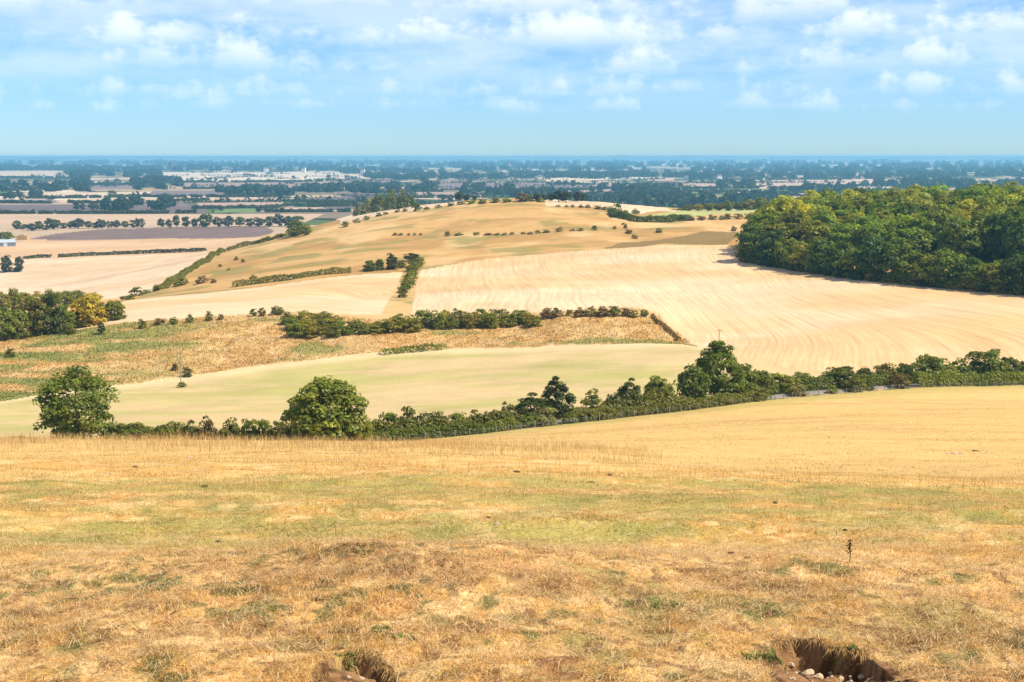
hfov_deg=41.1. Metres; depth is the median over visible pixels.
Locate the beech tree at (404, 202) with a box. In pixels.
[395,189,414,208]
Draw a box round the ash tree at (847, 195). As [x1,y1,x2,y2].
[836,189,858,200]
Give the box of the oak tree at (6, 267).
[0,254,13,271]
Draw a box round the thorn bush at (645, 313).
[640,309,648,316]
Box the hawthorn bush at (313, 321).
[307,319,317,325]
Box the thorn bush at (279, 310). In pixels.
[270,306,284,314]
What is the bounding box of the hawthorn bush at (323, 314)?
[313,311,333,323]
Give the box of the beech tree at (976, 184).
[964,181,983,189]
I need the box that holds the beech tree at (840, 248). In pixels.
[820,241,856,273]
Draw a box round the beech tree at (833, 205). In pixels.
[821,198,855,213]
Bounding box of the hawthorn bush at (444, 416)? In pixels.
[435,411,448,425]
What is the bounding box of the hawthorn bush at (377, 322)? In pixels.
[372,320,389,331]
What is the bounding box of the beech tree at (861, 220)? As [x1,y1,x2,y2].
[852,213,888,233]
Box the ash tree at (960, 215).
[949,213,970,223]
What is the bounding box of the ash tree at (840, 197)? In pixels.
[819,191,851,205]
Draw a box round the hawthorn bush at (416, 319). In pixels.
[408,317,423,331]
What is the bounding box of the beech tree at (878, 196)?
[872,194,893,201]
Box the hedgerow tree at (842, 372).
[820,366,867,388]
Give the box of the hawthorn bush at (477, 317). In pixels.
[462,312,486,327]
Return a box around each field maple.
[673,363,714,405]
[723,363,759,393]
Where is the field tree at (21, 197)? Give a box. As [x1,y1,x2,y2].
[17,194,25,199]
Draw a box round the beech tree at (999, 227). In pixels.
[980,224,1006,252]
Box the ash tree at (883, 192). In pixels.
[871,190,887,201]
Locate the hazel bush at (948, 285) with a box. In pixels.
[944,280,954,288]
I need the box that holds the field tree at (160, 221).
[157,218,165,227]
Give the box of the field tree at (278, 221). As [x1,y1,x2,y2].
[273,213,283,226]
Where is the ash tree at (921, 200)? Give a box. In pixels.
[900,196,935,209]
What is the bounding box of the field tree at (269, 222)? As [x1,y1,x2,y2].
[263,216,273,226]
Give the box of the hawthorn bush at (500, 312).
[489,308,508,320]
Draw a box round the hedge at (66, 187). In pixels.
[0,186,74,189]
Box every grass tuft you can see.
[334,652,357,668]
[371,624,393,631]
[391,632,421,639]
[648,598,684,610]
[737,646,786,669]
[832,641,861,674]
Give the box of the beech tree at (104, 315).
[90,302,109,318]
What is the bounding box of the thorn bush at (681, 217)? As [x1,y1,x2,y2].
[677,215,688,220]
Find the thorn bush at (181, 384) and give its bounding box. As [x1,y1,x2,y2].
[176,382,187,386]
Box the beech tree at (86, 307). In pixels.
[69,294,107,326]
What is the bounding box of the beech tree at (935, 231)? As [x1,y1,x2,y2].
[918,222,947,255]
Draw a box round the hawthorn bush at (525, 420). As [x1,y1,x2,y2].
[517,415,537,427]
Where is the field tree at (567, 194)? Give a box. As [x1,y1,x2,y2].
[559,191,571,201]
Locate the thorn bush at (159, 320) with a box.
[152,318,165,324]
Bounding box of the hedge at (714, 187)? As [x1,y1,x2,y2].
[682,185,759,188]
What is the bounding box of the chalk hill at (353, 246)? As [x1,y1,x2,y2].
[0,198,1014,338]
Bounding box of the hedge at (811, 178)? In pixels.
[742,176,853,179]
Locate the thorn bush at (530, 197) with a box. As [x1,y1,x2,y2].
[524,193,533,201]
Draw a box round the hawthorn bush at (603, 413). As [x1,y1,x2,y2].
[587,407,619,420]
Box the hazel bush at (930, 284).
[926,279,941,286]
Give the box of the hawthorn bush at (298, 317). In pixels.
[289,314,306,326]
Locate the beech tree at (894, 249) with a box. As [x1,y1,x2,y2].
[872,241,912,280]
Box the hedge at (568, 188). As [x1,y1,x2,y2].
[484,187,588,190]
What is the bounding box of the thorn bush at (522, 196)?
[515,192,527,201]
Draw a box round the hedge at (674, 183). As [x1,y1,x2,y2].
[637,182,682,185]
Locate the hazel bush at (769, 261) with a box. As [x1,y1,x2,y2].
[764,257,777,266]
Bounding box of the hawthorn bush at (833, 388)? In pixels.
[826,385,838,393]
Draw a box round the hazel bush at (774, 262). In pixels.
[770,259,782,267]
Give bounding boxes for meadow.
[0,343,976,439]
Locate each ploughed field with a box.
[0,199,58,202]
[0,204,208,213]
[29,226,273,239]
[134,202,188,206]
[149,190,224,195]
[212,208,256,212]
[307,197,378,209]
[342,193,380,197]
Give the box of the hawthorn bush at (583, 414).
[576,410,593,421]
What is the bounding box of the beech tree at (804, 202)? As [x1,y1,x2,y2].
[794,201,818,207]
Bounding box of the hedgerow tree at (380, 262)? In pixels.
[375,259,384,269]
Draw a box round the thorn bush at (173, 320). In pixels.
[169,317,178,324]
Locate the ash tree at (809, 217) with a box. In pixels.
[781,212,818,244]
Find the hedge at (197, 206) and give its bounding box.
[191,204,258,208]
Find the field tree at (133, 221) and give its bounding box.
[128,220,137,226]
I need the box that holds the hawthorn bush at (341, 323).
[331,320,345,333]
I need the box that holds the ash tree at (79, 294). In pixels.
[66,290,86,301]
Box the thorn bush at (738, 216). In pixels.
[733,213,743,218]
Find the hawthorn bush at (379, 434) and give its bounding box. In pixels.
[372,429,386,440]
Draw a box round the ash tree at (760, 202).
[754,196,767,209]
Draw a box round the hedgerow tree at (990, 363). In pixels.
[963,349,1008,383]
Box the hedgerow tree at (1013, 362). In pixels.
[1000,356,1019,379]
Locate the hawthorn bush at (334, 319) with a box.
[327,315,344,327]
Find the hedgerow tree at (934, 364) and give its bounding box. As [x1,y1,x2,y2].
[910,353,957,384]
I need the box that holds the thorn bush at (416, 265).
[405,261,421,270]
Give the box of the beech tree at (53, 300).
[34,293,66,334]
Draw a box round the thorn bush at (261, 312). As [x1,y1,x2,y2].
[257,307,265,316]
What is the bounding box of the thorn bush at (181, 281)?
[176,277,189,284]
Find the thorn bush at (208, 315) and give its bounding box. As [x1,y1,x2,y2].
[205,311,213,320]
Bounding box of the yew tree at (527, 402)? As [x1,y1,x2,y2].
[511,392,556,421]
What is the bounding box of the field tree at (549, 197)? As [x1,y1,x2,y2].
[547,193,552,200]
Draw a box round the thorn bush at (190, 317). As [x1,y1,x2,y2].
[185,314,194,322]
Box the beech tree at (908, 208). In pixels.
[895,203,921,216]
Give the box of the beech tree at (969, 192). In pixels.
[947,186,985,200]
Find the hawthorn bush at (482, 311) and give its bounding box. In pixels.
[475,308,485,317]
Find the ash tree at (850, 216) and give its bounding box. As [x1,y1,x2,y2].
[837,212,864,225]
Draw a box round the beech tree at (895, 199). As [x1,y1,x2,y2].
[877,196,901,204]
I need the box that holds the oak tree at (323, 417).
[280,375,371,440]
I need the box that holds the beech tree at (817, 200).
[803,196,828,205]
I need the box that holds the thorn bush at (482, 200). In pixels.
[478,199,486,202]
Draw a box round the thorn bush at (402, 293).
[396,286,407,297]
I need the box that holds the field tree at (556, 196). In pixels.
[551,190,566,201]
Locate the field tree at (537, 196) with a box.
[533,192,542,199]
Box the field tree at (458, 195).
[455,192,463,200]
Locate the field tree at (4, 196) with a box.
[1,193,8,198]
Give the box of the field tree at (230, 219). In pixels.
[223,216,235,226]
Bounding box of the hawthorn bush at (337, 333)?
[324,326,342,337]
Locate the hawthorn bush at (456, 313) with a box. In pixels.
[449,308,466,327]
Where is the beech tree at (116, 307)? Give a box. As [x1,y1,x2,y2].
[103,300,126,319]
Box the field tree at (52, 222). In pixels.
[43,218,61,228]
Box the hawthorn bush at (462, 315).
[456,311,466,326]
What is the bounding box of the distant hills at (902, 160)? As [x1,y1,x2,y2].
[658,158,1023,161]
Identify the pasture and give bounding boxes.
[652,208,754,217]
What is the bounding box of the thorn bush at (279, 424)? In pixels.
[269,420,287,440]
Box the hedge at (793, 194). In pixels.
[733,193,817,195]
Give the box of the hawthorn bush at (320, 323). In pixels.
[314,318,329,334]
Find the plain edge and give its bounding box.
[0,225,315,241]
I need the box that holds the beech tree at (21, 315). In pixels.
[3,307,31,339]
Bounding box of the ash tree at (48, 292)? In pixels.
[39,288,61,306]
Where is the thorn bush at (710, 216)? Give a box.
[707,214,716,219]
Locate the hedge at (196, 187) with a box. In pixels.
[183,185,271,188]
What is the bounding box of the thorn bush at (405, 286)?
[400,282,411,292]
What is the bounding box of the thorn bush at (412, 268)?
[405,265,417,275]
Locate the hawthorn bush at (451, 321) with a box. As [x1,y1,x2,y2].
[444,315,459,329]
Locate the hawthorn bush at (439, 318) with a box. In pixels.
[432,312,446,328]
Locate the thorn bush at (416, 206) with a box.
[411,202,422,211]
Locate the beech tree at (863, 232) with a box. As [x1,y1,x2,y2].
[851,225,887,253]
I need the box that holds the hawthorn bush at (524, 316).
[519,312,534,324]
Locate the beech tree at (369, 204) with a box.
[362,197,375,213]
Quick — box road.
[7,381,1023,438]
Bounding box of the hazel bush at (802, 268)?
[794,264,809,271]
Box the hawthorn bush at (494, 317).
[485,312,500,328]
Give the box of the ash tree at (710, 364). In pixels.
[694,340,747,396]
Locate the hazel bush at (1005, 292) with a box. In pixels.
[996,286,1012,293]
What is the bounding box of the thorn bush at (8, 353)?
[4,348,15,357]
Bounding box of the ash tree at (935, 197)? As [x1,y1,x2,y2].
[932,192,949,201]
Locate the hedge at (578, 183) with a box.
[546,182,640,184]
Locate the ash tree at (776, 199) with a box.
[769,195,795,205]
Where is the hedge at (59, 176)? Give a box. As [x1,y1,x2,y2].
[0,175,70,177]
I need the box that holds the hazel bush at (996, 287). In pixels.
[990,279,1008,292]
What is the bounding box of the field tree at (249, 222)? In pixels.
[244,218,254,225]
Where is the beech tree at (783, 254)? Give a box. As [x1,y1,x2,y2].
[772,238,804,266]
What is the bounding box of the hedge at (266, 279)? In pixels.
[231,263,398,286]
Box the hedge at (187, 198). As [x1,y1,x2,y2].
[174,197,209,200]
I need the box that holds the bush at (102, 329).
[96,322,105,333]
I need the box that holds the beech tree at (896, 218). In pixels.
[881,214,913,235]
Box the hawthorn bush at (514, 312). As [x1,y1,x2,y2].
[511,311,521,322]
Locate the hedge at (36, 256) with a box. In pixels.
[22,254,51,258]
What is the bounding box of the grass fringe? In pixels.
[315,637,903,681]
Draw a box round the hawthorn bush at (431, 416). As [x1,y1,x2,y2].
[412,411,439,431]
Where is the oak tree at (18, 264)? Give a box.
[13,256,24,271]
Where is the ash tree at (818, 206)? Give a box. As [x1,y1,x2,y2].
[810,205,834,216]
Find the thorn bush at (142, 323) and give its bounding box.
[137,319,146,328]
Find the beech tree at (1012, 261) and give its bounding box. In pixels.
[994,253,1023,290]
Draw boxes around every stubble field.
[0,171,67,176]
[0,214,322,224]
[0,237,259,258]
[0,251,220,304]
[22,192,136,196]
[57,197,278,201]
[76,272,402,330]
[90,178,129,179]
[92,185,132,188]
[162,172,340,181]
[182,182,327,187]
[196,202,292,206]
[262,207,352,211]
[337,200,463,223]
[340,174,364,178]
[341,180,400,182]
[395,192,481,196]
[402,182,597,188]
[411,245,1023,371]
[427,168,473,169]
[516,186,584,191]
[545,180,635,183]
[546,199,675,213]
[647,178,673,180]
[688,182,744,186]
[734,162,847,165]
[755,180,850,188]
[845,179,886,183]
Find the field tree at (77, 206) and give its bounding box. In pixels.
[73,202,79,209]
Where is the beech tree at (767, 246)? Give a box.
[755,229,786,265]
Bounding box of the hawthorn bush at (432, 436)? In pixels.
[421,426,441,437]
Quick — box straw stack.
[16,234,28,239]
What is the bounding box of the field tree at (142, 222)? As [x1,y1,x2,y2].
[138,218,145,227]
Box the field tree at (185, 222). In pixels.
[181,216,190,226]
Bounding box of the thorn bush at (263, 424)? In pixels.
[245,418,276,440]
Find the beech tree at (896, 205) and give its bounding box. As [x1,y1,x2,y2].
[888,202,902,210]
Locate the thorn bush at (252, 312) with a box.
[249,308,256,315]
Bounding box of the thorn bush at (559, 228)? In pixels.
[555,226,562,231]
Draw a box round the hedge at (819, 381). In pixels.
[755,369,1022,394]
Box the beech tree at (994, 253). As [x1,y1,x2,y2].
[981,211,1012,261]
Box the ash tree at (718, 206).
[713,203,724,210]
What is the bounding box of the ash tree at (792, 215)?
[776,208,812,243]
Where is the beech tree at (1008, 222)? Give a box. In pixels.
[1003,214,1023,258]
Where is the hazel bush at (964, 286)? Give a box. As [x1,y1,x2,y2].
[958,280,972,289]
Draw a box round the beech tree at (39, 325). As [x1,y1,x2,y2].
[18,294,48,336]
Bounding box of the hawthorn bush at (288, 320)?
[284,317,298,329]
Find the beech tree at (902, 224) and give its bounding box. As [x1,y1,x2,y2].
[884,215,936,252]
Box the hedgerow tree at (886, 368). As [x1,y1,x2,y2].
[872,362,897,384]
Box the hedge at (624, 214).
[607,208,690,222]
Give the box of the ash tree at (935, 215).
[919,204,954,229]
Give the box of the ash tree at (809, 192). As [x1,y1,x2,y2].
[799,189,824,201]
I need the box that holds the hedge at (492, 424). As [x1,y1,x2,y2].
[368,416,514,441]
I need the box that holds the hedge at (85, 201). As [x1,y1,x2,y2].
[67,199,154,203]
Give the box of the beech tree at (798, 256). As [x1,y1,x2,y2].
[785,242,821,270]
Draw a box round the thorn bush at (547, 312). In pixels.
[540,308,552,318]
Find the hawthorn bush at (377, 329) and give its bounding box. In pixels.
[366,323,385,334]
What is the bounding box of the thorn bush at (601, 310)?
[596,305,607,316]
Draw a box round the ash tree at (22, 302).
[16,292,33,307]
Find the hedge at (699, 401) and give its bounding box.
[587,389,771,420]
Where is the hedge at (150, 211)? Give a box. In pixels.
[0,209,213,213]
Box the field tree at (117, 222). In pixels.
[112,220,120,226]
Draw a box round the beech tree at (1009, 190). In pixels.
[1003,188,1015,196]
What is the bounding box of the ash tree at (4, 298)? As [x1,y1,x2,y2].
[0,292,12,306]
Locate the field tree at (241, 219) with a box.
[235,217,245,226]
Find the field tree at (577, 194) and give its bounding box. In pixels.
[572,192,581,200]
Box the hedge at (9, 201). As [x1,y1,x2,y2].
[0,199,52,203]
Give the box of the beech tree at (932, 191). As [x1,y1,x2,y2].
[926,183,949,199]
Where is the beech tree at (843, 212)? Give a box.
[833,207,862,220]
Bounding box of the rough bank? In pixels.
[0,307,696,400]
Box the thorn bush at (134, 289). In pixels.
[128,287,145,296]
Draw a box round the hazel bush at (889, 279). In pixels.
[886,270,897,282]
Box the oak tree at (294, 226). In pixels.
[285,220,303,235]
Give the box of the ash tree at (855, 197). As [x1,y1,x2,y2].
[848,194,871,202]
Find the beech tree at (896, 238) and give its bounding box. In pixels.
[882,228,935,257]
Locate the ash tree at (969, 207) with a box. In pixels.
[953,199,989,216]
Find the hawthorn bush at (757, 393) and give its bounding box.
[740,386,769,401]
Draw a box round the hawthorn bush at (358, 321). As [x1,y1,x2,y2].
[350,318,363,330]
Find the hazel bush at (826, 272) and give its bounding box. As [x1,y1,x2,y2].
[821,267,833,274]
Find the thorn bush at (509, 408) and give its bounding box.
[501,401,516,414]
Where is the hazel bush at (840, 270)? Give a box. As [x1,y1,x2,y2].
[836,267,849,277]
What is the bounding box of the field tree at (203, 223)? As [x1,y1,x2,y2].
[195,214,213,226]
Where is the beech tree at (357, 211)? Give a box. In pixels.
[352,202,363,215]
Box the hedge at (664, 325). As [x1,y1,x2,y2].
[650,314,681,340]
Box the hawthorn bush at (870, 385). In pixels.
[864,378,874,390]
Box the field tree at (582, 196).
[577,193,587,200]
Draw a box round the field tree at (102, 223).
[96,219,107,227]
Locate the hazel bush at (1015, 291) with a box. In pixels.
[1012,283,1023,294]
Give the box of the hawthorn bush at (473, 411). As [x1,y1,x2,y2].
[469,409,484,423]
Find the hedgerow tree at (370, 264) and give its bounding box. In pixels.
[361,260,375,271]
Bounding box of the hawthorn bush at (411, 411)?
[398,406,415,427]
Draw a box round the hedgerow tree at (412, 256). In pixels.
[403,253,419,260]
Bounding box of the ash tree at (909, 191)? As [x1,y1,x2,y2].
[904,189,932,200]
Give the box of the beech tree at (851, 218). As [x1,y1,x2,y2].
[843,216,856,244]
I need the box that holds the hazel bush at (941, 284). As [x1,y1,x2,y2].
[934,274,950,288]
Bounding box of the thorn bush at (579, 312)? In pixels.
[573,307,588,316]
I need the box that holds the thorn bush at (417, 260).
[408,258,424,266]
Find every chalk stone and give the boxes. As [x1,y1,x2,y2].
[800,669,813,678]
[812,673,823,679]
[858,674,864,679]
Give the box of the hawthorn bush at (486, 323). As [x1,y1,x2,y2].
[479,312,493,327]
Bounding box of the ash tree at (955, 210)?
[939,208,968,220]
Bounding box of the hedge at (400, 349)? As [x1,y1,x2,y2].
[379,343,446,355]
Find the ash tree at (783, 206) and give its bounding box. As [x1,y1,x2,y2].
[757,196,793,213]
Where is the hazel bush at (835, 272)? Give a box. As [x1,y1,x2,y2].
[830,267,841,275]
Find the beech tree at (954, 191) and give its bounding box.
[947,189,963,197]
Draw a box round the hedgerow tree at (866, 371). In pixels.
[854,366,877,382]
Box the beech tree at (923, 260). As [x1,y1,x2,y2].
[907,253,945,285]
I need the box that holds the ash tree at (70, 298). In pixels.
[59,290,76,304]
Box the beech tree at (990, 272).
[978,259,1019,290]
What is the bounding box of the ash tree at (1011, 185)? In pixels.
[1001,181,1023,187]
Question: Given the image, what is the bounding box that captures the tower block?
[168,162,172,169]
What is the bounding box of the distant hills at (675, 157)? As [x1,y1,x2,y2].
[3,156,1023,159]
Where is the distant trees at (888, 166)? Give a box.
[0,159,1023,173]
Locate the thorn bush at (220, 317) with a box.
[217,314,224,319]
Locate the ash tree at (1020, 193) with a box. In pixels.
[1010,190,1023,195]
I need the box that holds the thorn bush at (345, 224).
[340,221,348,226]
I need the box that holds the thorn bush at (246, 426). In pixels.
[236,418,260,440]
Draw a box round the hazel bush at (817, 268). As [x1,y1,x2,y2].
[811,264,823,273]
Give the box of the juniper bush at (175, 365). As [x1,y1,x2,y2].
[172,363,177,369]
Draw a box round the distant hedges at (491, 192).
[0,164,1018,204]
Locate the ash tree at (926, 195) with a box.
[908,192,934,203]
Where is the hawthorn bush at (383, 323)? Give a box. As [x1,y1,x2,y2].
[380,321,391,330]
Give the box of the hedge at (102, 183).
[90,182,129,184]
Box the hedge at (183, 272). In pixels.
[152,232,293,291]
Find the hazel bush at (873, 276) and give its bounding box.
[868,269,884,281]
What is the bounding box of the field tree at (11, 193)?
[5,191,16,198]
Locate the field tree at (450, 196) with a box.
[447,194,454,199]
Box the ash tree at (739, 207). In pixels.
[733,201,745,210]
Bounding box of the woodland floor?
[738,250,1000,263]
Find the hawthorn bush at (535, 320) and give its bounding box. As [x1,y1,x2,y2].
[523,315,542,326]
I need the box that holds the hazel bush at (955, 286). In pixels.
[949,279,968,289]
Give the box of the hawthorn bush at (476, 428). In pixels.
[462,421,478,434]
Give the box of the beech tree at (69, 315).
[51,303,75,332]
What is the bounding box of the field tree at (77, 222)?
[72,218,84,227]
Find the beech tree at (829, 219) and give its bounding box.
[812,208,839,253]
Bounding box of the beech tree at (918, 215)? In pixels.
[915,209,946,251]
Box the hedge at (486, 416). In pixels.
[369,390,686,431]
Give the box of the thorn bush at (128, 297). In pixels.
[119,294,135,300]
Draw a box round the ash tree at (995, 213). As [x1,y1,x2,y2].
[970,209,1008,248]
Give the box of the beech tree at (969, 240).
[933,214,982,258]
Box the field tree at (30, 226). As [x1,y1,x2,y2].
[24,223,36,230]
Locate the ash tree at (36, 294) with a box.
[32,291,43,303]
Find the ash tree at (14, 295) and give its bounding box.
[8,287,21,309]
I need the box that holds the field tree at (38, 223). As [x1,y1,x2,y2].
[34,221,42,228]
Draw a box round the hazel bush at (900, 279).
[896,277,908,283]
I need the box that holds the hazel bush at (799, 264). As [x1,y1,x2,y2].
[791,260,802,270]
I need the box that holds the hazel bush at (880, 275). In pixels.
[877,272,887,281]
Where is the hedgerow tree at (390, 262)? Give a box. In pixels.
[385,252,398,268]
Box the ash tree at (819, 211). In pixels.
[807,206,838,227]
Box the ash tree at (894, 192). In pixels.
[884,187,910,199]
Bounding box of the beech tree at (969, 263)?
[947,257,986,288]
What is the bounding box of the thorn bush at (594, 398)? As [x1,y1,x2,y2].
[580,388,602,409]
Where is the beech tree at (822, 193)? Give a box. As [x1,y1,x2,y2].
[819,187,838,197]
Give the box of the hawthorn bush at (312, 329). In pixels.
[301,323,326,337]
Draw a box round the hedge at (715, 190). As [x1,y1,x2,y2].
[695,188,776,191]
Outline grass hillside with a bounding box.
[0,385,1023,681]
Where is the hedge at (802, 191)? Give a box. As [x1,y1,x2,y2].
[776,190,806,192]
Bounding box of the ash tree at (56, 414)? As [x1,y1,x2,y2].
[32,364,119,438]
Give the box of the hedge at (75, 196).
[25,194,141,198]
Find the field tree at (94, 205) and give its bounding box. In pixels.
[87,201,97,208]
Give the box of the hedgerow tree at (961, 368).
[951,357,972,382]
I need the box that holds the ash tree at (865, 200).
[851,192,874,212]
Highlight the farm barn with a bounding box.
[0,239,15,246]
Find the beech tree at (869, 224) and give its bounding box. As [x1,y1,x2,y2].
[851,221,887,243]
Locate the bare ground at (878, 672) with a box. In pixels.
[308,640,918,681]
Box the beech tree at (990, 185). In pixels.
[974,181,999,189]
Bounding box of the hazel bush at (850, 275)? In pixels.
[848,270,863,279]
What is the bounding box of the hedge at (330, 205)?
[306,202,366,206]
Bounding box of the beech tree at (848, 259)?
[838,248,872,276]
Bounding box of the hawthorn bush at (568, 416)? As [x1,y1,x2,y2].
[560,413,578,423]
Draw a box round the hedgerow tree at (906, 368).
[894,363,920,383]
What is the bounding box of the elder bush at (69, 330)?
[61,323,76,334]
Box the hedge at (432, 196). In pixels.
[375,194,478,197]
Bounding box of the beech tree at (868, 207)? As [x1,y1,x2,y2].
[863,200,896,216]
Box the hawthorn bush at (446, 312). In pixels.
[439,309,453,324]
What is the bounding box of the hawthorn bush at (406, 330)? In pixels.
[403,317,416,332]
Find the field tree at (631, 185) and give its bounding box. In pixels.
[626,184,637,189]
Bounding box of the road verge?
[411,385,1019,440]
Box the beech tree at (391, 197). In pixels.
[381,189,400,210]
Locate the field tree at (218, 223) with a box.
[212,217,224,226]
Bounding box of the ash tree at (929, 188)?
[928,185,948,194]
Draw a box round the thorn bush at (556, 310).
[552,307,562,317]
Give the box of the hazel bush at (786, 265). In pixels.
[782,260,795,269]
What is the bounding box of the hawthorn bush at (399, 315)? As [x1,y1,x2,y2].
[394,313,404,330]
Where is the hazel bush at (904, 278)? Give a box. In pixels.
[901,270,917,284]
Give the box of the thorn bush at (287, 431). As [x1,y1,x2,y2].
[285,425,297,440]
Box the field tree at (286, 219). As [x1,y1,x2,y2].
[283,216,291,225]
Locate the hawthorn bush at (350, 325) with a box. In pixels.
[345,320,359,329]
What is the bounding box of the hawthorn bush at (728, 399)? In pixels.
[713,392,733,405]
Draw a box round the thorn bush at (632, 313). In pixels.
[627,310,638,317]
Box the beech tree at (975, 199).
[965,194,983,213]
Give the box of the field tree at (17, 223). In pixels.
[11,220,21,228]
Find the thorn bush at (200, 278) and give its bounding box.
[195,275,208,283]
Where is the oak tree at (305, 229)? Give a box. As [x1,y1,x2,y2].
[299,224,312,234]
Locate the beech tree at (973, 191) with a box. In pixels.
[955,185,983,197]
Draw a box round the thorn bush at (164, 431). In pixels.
[151,425,175,439]
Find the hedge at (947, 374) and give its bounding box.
[911,368,1023,387]
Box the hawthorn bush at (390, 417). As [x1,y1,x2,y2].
[375,412,401,434]
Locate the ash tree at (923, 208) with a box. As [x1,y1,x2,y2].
[916,204,940,212]
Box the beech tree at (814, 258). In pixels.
[803,236,837,272]
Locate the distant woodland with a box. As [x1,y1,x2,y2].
[0,162,1023,210]
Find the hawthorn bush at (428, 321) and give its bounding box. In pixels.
[420,313,435,327]
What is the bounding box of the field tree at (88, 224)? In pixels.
[84,221,91,227]
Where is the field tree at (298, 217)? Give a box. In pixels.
[289,216,304,222]
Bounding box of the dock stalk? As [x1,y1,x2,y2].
[845,539,854,562]
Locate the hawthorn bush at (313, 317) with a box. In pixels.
[310,315,323,322]
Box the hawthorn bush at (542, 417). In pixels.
[534,407,558,426]
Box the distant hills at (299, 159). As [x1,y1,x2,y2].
[0,157,594,161]
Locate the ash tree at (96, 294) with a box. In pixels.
[84,292,103,301]
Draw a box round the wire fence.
[363,381,1022,440]
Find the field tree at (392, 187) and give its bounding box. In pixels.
[387,185,397,191]
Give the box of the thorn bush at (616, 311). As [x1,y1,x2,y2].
[606,306,620,316]
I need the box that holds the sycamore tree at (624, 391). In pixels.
[613,377,647,406]
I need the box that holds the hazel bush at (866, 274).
[863,268,874,280]
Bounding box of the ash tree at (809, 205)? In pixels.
[803,204,816,215]
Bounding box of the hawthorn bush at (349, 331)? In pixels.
[336,326,354,335]
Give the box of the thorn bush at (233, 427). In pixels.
[218,416,239,439]
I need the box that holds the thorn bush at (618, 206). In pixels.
[613,203,621,211]
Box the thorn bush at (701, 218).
[696,215,705,219]
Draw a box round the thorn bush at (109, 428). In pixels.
[98,426,117,438]
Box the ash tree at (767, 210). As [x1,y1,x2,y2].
[744,207,782,225]
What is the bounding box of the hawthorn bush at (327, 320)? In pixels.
[322,318,333,328]
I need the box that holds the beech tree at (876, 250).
[852,233,892,279]
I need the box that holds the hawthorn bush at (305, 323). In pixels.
[292,320,312,333]
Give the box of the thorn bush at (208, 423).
[194,415,217,439]
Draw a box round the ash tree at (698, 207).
[693,204,703,210]
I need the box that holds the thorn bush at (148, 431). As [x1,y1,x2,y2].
[138,426,162,438]
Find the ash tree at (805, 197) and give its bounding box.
[801,195,821,204]
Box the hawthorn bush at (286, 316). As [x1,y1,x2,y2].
[280,311,294,324]
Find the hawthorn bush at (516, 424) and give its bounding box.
[505,416,520,429]
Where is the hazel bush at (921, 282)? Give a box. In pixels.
[915,278,932,286]
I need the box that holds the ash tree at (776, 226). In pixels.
[756,218,794,255]
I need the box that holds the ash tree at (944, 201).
[932,197,961,206]
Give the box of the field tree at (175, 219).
[172,215,179,226]
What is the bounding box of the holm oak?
[540,376,576,417]
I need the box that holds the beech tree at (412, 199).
[407,195,414,206]
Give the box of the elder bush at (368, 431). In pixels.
[338,409,373,440]
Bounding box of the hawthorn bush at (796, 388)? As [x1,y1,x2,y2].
[788,383,807,396]
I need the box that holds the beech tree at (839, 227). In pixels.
[821,223,857,243]
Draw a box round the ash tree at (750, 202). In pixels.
[743,199,757,209]
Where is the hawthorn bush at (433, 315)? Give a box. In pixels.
[426,309,441,322]
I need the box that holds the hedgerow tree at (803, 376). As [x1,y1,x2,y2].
[791,371,815,390]
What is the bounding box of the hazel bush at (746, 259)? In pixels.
[740,257,754,262]
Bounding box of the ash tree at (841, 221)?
[838,215,861,224]
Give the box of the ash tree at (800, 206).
[788,199,814,225]
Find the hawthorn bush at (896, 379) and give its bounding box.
[889,372,911,388]
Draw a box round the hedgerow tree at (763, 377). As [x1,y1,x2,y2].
[750,369,774,394]
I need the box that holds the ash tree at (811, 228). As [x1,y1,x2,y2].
[791,220,832,251]
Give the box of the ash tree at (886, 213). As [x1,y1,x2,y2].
[873,210,894,217]
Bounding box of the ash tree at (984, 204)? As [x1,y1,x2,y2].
[971,198,1003,216]
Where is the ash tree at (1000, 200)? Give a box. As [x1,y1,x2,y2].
[979,190,1016,210]
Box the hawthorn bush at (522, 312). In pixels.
[514,310,531,319]
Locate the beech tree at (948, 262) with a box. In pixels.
[926,248,966,285]
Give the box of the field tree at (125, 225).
[120,221,128,227]
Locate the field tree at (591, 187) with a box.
[589,185,595,191]
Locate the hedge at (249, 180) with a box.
[166,178,341,182]
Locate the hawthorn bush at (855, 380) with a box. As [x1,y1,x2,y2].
[844,376,866,391]
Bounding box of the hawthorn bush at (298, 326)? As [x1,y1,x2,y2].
[282,322,306,336]
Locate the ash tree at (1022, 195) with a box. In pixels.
[1011,187,1023,198]
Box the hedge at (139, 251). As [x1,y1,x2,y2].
[58,247,206,256]
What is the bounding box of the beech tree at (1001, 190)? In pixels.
[982,187,1009,198]
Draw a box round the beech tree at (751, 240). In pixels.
[734,221,771,259]
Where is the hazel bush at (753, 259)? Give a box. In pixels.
[747,255,759,263]
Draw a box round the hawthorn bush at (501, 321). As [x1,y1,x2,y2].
[494,314,512,327]
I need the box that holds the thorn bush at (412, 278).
[402,271,418,280]
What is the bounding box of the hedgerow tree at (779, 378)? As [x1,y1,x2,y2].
[769,372,800,392]
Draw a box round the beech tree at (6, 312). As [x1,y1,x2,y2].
[0,304,16,339]
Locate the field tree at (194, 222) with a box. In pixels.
[191,218,197,226]
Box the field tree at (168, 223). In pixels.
[165,219,171,226]
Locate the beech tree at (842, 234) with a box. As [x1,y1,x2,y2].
[829,222,861,256]
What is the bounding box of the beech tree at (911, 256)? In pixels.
[893,251,929,281]
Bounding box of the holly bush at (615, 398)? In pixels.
[602,394,622,407]

